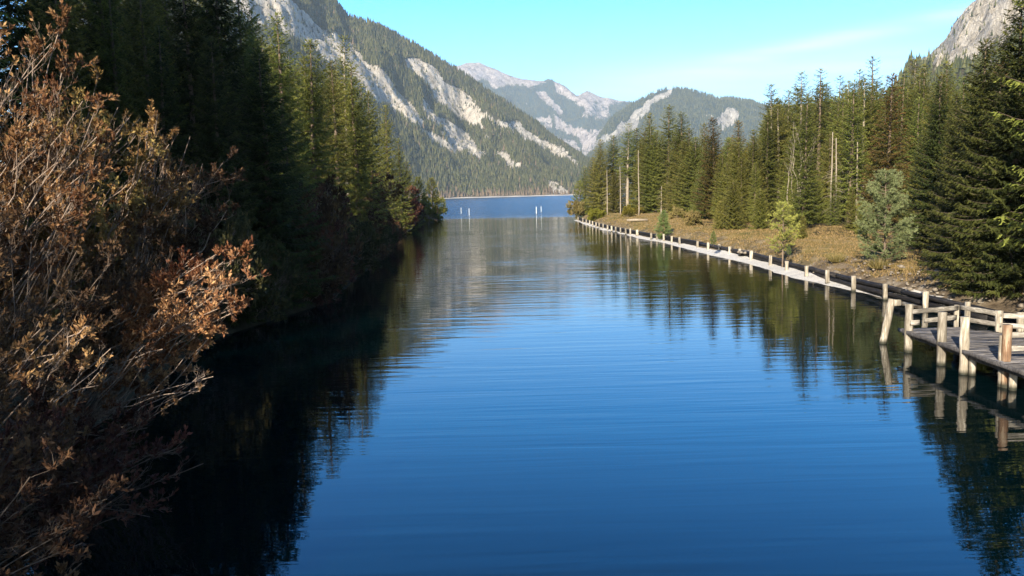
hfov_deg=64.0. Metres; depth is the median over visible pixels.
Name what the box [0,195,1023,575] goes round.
lake water
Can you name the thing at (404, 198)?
spruce tree
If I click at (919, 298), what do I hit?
edging log
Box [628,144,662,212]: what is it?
spruce tree
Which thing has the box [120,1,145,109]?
spruce tree
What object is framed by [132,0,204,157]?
spruce tree
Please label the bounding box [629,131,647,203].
spruce tree
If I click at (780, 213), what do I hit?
young pine
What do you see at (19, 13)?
spruce tree
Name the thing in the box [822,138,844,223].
dead tree
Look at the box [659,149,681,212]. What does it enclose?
spruce tree
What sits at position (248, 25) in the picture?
spruce tree
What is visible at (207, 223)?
red brown shrub
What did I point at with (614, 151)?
spruce tree
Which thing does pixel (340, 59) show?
spruce tree
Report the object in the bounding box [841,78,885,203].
spruce tree
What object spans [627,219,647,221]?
sawn log
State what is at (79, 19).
spruce tree
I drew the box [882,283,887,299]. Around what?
bank post
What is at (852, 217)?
spruce tree
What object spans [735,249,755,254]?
log
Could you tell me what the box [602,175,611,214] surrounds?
dead tree
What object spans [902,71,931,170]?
spruce tree
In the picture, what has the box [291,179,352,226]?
red brown shrub
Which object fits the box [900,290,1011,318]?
edging log
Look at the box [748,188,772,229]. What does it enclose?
young spruce
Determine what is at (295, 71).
spruce tree
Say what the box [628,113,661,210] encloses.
spruce tree
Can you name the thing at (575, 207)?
bare shrub
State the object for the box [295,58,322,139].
spruce tree
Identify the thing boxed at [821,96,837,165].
spruce tree
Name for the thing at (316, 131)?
spruce tree
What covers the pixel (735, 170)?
spruce tree
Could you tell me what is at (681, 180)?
spruce tree
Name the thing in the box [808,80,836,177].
spruce tree
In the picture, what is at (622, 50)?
sky
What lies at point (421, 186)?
pine tree
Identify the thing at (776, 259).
edging log
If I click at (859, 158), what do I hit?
spruce tree
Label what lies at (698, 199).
spruce tree
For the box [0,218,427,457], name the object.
bank
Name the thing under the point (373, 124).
spruce tree
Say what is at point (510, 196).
shore
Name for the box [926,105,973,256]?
spruce tree
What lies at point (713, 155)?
spruce tree
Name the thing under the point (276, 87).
spruce tree
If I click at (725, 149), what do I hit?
spruce tree
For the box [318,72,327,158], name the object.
spruce tree
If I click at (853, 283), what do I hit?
bank post
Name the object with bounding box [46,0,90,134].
spruce tree
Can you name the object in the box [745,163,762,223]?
spruce tree
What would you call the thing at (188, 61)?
spruce tree
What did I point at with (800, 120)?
spruce tree
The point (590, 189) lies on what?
spruce tree
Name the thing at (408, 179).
spruce tree
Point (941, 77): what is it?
spruce tree
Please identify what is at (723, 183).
spruce tree
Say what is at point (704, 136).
spruce tree
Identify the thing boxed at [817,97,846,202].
spruce tree
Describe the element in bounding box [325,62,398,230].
spruce tree
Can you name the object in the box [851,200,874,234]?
young spruce
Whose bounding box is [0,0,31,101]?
spruce tree
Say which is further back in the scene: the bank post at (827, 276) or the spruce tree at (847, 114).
the spruce tree at (847, 114)
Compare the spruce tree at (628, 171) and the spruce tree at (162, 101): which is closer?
the spruce tree at (162, 101)
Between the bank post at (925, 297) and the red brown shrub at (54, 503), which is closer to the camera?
the red brown shrub at (54, 503)
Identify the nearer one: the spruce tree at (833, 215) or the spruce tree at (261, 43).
the spruce tree at (833, 215)
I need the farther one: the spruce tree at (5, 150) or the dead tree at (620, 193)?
the dead tree at (620, 193)
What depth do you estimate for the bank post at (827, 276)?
46.34 m
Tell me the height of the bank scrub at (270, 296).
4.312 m
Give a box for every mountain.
[35,0,623,197]
[591,89,804,191]
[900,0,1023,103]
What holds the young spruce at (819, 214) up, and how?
on the bank at (1003, 303)
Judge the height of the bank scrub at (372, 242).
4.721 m
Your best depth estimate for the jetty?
24.73 m
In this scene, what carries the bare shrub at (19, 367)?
on the bank at (289, 311)
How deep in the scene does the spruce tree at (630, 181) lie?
167.84 m
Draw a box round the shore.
[444,194,576,198]
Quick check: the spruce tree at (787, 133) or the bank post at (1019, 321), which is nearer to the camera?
the bank post at (1019, 321)
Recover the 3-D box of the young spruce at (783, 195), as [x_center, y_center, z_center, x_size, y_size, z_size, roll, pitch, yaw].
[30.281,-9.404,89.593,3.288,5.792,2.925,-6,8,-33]
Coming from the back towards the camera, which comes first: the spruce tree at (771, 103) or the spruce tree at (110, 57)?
the spruce tree at (771, 103)
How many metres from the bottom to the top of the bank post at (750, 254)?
1.636 m
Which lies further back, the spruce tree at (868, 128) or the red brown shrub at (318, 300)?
the spruce tree at (868, 128)
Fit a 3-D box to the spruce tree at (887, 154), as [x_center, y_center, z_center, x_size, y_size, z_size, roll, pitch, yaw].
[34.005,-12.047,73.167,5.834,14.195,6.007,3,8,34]
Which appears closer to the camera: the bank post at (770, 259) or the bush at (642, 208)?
the bank post at (770, 259)
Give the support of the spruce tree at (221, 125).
on the bank at (289, 311)
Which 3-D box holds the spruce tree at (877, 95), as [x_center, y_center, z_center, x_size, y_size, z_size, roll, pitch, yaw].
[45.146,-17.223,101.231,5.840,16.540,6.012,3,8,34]
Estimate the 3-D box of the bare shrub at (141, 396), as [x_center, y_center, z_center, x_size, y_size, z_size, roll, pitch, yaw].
[-7.004,2.157,14.066,4.084,2.724,1.362,-2,6,0]
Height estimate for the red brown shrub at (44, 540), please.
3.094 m
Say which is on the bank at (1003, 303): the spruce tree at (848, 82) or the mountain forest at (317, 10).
the spruce tree at (848, 82)
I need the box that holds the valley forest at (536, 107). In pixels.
[460,63,633,149]
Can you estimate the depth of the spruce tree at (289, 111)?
102.32 m
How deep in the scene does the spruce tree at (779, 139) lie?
106.11 m
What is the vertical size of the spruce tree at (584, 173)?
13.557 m
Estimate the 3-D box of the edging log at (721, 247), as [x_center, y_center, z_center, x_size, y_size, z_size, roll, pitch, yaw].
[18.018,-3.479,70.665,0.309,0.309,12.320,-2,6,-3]
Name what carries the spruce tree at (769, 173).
on the bank at (1003, 303)
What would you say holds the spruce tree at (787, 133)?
on the bank at (1003, 303)
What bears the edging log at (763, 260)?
on the bank at (1003, 303)
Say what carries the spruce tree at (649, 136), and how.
on the bank at (1003, 303)
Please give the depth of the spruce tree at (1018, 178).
35.66 m
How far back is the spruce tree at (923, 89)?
82.34 m
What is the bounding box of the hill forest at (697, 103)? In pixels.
[587,86,836,184]
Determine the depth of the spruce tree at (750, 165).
98.29 m
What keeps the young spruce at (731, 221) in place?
on the bank at (1003, 303)
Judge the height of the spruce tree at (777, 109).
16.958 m
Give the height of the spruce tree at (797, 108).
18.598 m
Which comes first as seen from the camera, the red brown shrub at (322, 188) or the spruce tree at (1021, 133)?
the spruce tree at (1021, 133)
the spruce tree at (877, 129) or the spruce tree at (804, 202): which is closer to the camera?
the spruce tree at (804, 202)
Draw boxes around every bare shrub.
[0,310,112,483]
[17,337,212,485]
[565,200,586,218]
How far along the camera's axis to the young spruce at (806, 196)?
87.25 m
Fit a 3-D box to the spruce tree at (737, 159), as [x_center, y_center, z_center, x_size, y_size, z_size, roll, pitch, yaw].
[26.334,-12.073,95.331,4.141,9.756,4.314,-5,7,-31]
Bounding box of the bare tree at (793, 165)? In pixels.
[785,123,815,203]
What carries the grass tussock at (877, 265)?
on the bank at (1003, 303)
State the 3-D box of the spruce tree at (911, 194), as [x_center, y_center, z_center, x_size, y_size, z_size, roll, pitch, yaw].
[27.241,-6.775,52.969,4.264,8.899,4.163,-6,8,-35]
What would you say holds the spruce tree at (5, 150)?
on the bank at (289, 311)
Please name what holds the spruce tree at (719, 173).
on the bank at (1003, 303)
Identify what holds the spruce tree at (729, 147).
on the bank at (1003, 303)
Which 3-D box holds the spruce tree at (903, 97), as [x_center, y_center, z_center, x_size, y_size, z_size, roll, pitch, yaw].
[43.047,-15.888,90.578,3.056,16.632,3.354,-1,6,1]
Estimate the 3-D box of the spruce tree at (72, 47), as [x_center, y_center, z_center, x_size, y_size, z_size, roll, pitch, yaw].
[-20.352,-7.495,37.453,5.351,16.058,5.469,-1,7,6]
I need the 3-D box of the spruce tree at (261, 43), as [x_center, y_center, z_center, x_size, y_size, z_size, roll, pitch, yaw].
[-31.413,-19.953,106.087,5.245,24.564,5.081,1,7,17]
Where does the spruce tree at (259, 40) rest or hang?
on the bank at (289, 311)
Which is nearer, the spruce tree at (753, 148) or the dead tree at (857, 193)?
the dead tree at (857, 193)
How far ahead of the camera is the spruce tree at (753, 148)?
96.69 m
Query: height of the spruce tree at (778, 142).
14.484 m
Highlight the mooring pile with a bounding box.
[879,298,900,343]
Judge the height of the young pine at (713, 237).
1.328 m
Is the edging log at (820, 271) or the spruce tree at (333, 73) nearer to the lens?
the edging log at (820, 271)
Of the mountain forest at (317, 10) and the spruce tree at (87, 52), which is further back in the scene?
the mountain forest at (317, 10)
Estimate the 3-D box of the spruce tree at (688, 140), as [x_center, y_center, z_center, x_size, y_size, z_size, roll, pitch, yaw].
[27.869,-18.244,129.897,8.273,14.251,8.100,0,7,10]
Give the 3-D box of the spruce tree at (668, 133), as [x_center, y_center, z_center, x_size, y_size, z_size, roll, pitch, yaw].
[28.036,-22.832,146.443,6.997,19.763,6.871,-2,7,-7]
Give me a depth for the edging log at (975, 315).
35.74 m
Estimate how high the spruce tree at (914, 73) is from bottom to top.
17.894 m
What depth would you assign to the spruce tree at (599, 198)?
170.12 m
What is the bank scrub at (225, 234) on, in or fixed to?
on the bank at (289, 311)
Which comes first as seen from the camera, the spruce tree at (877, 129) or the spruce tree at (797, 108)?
the spruce tree at (877, 129)
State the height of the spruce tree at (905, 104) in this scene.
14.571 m
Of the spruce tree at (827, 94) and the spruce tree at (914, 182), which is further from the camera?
the spruce tree at (827, 94)
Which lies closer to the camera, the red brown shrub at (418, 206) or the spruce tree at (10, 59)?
the spruce tree at (10, 59)
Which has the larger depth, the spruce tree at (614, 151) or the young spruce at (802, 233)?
the spruce tree at (614, 151)
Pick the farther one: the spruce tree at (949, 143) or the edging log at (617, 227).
the edging log at (617, 227)
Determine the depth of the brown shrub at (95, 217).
14.98 m
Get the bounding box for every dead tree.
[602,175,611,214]
[617,171,622,214]
[635,150,643,214]
[822,132,838,224]
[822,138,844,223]
[848,142,862,221]
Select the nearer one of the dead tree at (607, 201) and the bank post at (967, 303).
the bank post at (967, 303)
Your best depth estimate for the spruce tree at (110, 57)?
41.25 m
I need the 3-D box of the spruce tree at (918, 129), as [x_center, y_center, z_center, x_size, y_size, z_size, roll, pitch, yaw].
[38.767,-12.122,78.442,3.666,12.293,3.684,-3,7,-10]
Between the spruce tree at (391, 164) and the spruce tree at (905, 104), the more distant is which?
the spruce tree at (391, 164)
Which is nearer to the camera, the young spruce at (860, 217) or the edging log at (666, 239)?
the young spruce at (860, 217)
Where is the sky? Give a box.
[0,0,974,111]
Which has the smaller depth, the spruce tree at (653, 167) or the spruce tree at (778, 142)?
the spruce tree at (778, 142)
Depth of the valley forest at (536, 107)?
8149.19 m
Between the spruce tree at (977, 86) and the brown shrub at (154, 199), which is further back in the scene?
the spruce tree at (977, 86)
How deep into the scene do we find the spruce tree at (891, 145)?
87.31 m
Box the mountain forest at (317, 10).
[223,0,597,200]
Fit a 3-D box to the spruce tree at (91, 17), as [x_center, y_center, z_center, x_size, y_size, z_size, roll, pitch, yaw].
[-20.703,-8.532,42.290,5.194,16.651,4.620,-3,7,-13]
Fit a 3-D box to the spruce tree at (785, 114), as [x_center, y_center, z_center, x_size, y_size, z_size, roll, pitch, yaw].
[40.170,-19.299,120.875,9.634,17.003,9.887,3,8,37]
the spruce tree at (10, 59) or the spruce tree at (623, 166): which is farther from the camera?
the spruce tree at (623, 166)
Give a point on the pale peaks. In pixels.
(586, 100)
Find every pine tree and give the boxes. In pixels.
[411,176,429,212]
[424,177,442,217]
[571,180,586,208]
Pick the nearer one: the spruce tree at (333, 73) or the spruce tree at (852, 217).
the spruce tree at (852, 217)
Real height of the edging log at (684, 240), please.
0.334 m
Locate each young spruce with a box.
[711,200,725,229]
[716,179,747,229]
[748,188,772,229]
[775,176,794,224]
[781,189,799,227]
[786,173,812,223]
[796,215,807,238]
[806,180,828,223]
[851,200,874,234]
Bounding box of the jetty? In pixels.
[898,303,1023,390]
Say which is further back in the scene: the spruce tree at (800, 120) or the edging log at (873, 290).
the spruce tree at (800, 120)
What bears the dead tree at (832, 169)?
on the bank at (1003, 303)
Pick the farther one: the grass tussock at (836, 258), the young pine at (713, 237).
the young pine at (713, 237)
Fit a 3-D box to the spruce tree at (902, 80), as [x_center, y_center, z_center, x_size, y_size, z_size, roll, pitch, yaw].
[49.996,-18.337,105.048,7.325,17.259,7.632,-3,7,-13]
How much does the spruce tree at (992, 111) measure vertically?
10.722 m
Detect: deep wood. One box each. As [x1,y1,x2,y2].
[79,0,330,177]
[699,80,990,215]
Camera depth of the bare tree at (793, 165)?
83.45 m
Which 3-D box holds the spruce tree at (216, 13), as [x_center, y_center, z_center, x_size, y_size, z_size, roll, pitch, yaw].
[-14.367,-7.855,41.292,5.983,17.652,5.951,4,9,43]
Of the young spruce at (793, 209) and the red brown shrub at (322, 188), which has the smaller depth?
the red brown shrub at (322, 188)
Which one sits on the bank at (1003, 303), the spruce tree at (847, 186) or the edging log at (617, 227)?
the spruce tree at (847, 186)
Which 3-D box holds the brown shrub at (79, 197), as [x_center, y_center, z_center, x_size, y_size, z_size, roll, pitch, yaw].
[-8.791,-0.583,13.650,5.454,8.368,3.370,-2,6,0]
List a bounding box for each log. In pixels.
[604,224,628,230]
[626,230,661,237]
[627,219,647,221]
[627,231,655,237]
[658,238,696,244]
[661,236,703,243]
[699,243,742,252]
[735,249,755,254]
[737,253,779,264]
[743,250,790,263]
[777,263,824,278]
[788,262,837,277]
[823,277,888,295]
[835,274,904,294]
[878,288,948,305]
[888,292,988,319]
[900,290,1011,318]
[984,314,1015,323]
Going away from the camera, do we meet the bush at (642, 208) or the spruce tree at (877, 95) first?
the spruce tree at (877, 95)
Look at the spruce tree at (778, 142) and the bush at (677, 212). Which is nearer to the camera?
the spruce tree at (778, 142)
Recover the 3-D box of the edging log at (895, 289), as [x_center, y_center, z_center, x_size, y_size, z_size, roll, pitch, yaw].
[18.285,-0.291,42.343,0.301,0.320,8.305,-1,6,1]
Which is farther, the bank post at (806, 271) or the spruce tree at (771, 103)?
the spruce tree at (771, 103)
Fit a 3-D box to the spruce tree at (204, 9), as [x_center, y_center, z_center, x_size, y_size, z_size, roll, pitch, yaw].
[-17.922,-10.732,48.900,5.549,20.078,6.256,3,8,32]
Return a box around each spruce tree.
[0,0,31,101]
[0,0,78,229]
[0,12,80,288]
[0,119,29,283]
[11,0,118,238]
[17,0,129,287]
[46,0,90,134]
[68,0,88,72]
[69,0,146,211]
[71,0,142,221]
[89,0,145,233]
[107,0,197,273]
[118,0,167,125]
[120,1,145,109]
[122,0,170,91]
[124,25,208,288]
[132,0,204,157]
[159,0,256,214]
[180,0,241,108]
[180,34,275,327]
[190,0,297,262]
[214,48,337,309]
[217,0,291,237]
[240,36,288,190]
[242,10,293,188]
[258,38,272,78]
[262,11,320,225]
[263,45,300,167]
[274,52,307,208]
[286,39,354,232]
[290,65,307,171]
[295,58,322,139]
[303,78,329,208]
[316,60,368,232]
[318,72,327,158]
[321,71,353,182]
[325,34,366,203]
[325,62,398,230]
[350,90,404,221]
[376,105,408,226]
[392,139,415,233]
[401,161,425,230]
[578,166,590,217]
[580,157,605,209]
[585,139,612,211]
[595,135,630,211]
[603,171,625,212]
[613,123,637,206]
[616,142,633,202]
[621,128,640,205]
[627,141,642,206]
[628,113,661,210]
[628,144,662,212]
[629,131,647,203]
[629,134,665,212]
[629,140,642,202]
[633,127,661,185]
[641,130,666,212]
[651,104,677,211]
[654,129,684,212]
[658,135,671,179]
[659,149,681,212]
[661,128,701,209]
[663,111,691,200]
[672,137,704,211]
[672,140,687,202]
[672,147,698,210]
[686,139,715,218]
[690,117,726,218]
[691,168,702,209]
[696,123,709,168]
[700,139,720,213]
[705,155,728,220]
[710,162,732,217]
[712,138,732,206]
[713,139,752,222]
[719,137,736,169]
[721,121,748,200]
[724,142,753,221]
[736,158,749,222]
[742,129,768,222]
[743,137,771,209]
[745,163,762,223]
[753,84,786,206]
[755,115,785,217]
[757,97,793,141]
[758,109,791,212]
[758,137,776,216]
[764,104,793,208]
[767,126,812,207]
[770,125,817,211]
[774,101,799,130]
[776,90,796,170]
[780,72,821,162]
[780,111,795,189]
[783,96,826,228]
[787,88,812,151]
[803,87,831,188]
[808,68,835,188]
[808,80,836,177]
[811,133,845,221]
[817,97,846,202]
[818,75,846,170]
[818,85,832,129]
[821,90,852,221]
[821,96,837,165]
[823,172,843,225]
[826,79,871,223]
[829,98,861,221]
[834,80,855,217]
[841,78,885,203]
[842,82,896,211]
[842,120,873,214]
[843,188,859,229]
[846,69,869,180]
[854,78,868,115]
[855,56,887,149]
[856,72,914,226]
[862,82,885,125]
[864,91,887,206]
[866,111,902,217]
[877,86,909,141]
[889,77,913,107]
[891,89,915,182]
[892,68,911,184]
[896,114,943,248]
[897,58,930,160]
[897,63,935,192]
[898,81,953,250]
[899,97,928,208]
[899,132,927,238]
[901,71,962,216]
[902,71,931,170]
[915,38,1019,293]
[919,92,973,268]
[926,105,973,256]
[930,60,961,110]
[938,0,1023,299]
[951,76,975,231]
[964,63,993,146]
[972,85,1009,161]
[983,0,1023,264]
[987,62,1007,122]
[989,103,1023,259]
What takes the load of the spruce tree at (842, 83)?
on the bank at (1003, 303)
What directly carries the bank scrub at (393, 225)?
on the bank at (289, 311)
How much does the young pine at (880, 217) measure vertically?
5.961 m
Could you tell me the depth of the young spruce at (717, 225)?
85.62 m
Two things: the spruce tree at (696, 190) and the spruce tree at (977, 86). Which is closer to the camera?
the spruce tree at (977, 86)
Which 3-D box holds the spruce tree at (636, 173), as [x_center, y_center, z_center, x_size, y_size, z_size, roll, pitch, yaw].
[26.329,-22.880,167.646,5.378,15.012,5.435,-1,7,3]
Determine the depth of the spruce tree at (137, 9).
45.80 m
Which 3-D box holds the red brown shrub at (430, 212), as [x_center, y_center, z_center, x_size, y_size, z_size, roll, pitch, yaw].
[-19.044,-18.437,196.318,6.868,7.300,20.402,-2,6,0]
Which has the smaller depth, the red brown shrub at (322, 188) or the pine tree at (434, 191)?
the red brown shrub at (322, 188)
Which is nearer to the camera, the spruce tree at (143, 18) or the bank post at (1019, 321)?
the bank post at (1019, 321)
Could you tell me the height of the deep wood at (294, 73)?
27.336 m
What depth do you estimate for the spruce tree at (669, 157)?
137.23 m
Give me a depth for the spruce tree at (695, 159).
127.37 m
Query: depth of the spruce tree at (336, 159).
76.73 m
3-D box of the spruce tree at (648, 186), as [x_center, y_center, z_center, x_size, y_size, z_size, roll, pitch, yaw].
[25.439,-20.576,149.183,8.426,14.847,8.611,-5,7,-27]
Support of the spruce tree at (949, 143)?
on the bank at (1003, 303)
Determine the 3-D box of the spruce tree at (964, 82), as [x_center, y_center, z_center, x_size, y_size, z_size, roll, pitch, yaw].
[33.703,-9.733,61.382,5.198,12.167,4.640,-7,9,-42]
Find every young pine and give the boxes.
[654,210,672,239]
[710,231,716,243]
[765,201,803,266]
[854,164,918,262]
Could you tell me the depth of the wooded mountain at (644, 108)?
5164.36 m
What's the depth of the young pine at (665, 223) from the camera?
89.54 m
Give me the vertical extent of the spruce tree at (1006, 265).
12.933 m
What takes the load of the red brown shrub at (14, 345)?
on the bank at (289, 311)
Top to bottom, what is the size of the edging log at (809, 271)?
0.311 m
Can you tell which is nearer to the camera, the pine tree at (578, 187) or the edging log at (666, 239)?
the edging log at (666, 239)
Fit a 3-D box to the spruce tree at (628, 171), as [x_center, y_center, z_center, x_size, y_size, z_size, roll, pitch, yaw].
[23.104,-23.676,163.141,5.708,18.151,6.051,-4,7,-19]
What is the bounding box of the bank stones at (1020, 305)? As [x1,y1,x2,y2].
[813,257,1023,310]
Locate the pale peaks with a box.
[457,62,631,155]
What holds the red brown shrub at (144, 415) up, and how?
on the bank at (289, 311)
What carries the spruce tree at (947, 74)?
on the bank at (1003, 303)
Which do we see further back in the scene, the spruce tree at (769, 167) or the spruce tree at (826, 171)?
the spruce tree at (769, 167)
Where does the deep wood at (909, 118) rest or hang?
on the bank at (1003, 303)
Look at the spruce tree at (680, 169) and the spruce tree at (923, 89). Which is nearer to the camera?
the spruce tree at (923, 89)
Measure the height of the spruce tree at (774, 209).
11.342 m
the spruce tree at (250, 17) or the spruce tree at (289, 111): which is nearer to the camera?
the spruce tree at (250, 17)
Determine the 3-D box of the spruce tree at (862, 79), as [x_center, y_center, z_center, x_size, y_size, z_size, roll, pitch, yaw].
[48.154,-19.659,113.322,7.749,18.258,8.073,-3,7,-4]
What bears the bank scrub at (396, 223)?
on the bank at (289, 311)
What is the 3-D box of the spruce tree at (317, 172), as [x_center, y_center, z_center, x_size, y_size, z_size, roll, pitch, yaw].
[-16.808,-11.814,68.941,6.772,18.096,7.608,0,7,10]
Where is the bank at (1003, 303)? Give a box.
[574,210,1023,312]
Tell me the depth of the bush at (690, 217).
99.12 m
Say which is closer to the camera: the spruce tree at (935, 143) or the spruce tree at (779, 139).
the spruce tree at (935, 143)
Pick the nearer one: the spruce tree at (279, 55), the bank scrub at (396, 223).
the spruce tree at (279, 55)
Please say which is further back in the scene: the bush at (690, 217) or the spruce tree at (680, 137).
the spruce tree at (680, 137)
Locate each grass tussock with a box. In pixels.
[825,251,847,261]
[864,257,891,268]
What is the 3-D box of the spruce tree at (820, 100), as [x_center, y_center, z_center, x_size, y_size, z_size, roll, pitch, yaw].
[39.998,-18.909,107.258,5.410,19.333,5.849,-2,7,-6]
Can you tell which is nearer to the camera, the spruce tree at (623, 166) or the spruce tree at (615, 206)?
the spruce tree at (615, 206)
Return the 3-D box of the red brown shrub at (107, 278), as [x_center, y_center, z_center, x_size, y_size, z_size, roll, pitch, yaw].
[-8.115,0.908,15.411,4.014,4.966,2.555,1,7,23]
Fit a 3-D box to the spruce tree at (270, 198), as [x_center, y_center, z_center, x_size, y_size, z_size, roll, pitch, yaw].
[-11.614,-5.162,39.615,6.527,12.681,6.389,0,6,16]
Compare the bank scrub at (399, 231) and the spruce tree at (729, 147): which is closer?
the bank scrub at (399, 231)
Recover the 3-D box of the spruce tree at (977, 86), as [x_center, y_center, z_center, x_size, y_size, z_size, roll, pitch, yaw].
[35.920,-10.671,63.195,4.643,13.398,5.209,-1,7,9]
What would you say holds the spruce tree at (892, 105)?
on the bank at (1003, 303)
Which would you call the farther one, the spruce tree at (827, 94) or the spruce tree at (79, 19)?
the spruce tree at (827, 94)
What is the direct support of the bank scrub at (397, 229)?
on the bank at (289, 311)
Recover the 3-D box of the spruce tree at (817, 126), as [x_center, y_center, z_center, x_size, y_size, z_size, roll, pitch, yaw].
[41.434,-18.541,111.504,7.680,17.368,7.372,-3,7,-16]
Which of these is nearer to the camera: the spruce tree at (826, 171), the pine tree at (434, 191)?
the spruce tree at (826, 171)
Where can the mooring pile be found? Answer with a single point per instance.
(888, 315)
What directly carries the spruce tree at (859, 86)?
on the bank at (1003, 303)
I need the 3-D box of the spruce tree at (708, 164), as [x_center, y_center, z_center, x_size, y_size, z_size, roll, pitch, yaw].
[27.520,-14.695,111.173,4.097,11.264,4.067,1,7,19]
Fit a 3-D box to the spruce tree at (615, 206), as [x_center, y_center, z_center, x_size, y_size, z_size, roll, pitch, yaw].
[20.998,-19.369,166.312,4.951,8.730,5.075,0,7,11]
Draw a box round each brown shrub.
[0,0,121,344]
[0,62,164,416]
[0,205,127,491]
[0,352,155,528]
[0,404,203,569]
[0,413,133,575]
[22,202,189,433]
[26,99,200,431]
[49,235,270,456]
[74,145,248,420]
[283,205,357,305]
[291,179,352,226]
[362,172,404,222]
[393,185,424,230]
[419,197,447,220]
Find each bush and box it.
[584,207,606,220]
[621,204,634,216]
[633,206,646,213]
[668,205,684,218]
[682,210,702,225]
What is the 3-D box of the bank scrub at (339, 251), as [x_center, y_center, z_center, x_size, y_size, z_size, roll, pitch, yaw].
[-9.982,-2.605,42.623,3.979,6.803,4.861,-5,7,-25]
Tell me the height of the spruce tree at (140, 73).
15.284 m
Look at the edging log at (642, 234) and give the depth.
98.33 m
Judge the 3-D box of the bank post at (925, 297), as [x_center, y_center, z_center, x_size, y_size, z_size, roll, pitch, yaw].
[18.013,0.970,35.710,0.260,1.668,0.184,0,7,10]
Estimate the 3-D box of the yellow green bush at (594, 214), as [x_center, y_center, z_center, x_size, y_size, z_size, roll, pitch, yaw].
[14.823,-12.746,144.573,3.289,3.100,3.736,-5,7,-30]
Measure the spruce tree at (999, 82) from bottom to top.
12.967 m
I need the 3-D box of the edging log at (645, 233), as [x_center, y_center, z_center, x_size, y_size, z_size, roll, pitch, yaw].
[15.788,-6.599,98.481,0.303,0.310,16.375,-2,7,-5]
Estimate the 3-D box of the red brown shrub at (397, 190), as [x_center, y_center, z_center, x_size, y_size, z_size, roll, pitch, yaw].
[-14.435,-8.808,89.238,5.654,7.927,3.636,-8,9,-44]
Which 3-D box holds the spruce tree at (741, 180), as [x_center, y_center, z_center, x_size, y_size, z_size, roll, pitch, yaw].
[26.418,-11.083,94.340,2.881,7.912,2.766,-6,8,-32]
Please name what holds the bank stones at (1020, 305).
on the bank at (1003, 303)
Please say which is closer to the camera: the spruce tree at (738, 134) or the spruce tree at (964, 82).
the spruce tree at (964, 82)
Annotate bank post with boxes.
[749,250,752,259]
[769,255,771,264]
[804,266,808,276]
[825,270,829,283]
[851,275,855,291]
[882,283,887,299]
[922,291,928,307]
[964,301,970,316]
[1016,312,1023,331]
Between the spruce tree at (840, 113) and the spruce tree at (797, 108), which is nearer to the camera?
the spruce tree at (840, 113)
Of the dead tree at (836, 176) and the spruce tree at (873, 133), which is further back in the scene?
the spruce tree at (873, 133)
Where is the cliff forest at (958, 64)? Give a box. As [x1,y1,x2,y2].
[886,0,1023,111]
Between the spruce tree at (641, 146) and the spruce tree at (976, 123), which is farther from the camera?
the spruce tree at (641, 146)
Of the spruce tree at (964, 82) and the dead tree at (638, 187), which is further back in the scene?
the dead tree at (638, 187)
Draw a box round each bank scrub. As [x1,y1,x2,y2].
[154,199,268,352]
[245,231,307,323]
[285,173,363,302]
[314,215,385,299]
[379,215,401,248]
[380,210,401,237]
[384,217,406,240]
[394,222,404,245]
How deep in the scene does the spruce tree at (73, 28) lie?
40.71 m
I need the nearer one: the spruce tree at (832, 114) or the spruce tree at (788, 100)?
the spruce tree at (832, 114)
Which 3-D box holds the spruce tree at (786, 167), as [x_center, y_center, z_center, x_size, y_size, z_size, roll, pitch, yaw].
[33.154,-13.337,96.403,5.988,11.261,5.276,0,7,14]
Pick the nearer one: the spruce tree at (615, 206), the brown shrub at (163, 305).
the brown shrub at (163, 305)
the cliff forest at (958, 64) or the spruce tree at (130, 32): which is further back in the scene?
the cliff forest at (958, 64)
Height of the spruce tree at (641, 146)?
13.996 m
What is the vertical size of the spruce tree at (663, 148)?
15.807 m
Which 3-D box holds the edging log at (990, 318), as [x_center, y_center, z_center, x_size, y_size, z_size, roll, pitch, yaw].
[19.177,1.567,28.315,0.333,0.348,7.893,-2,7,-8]
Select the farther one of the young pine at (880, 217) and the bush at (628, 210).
the bush at (628, 210)
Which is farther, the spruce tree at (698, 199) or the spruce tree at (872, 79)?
the spruce tree at (698, 199)

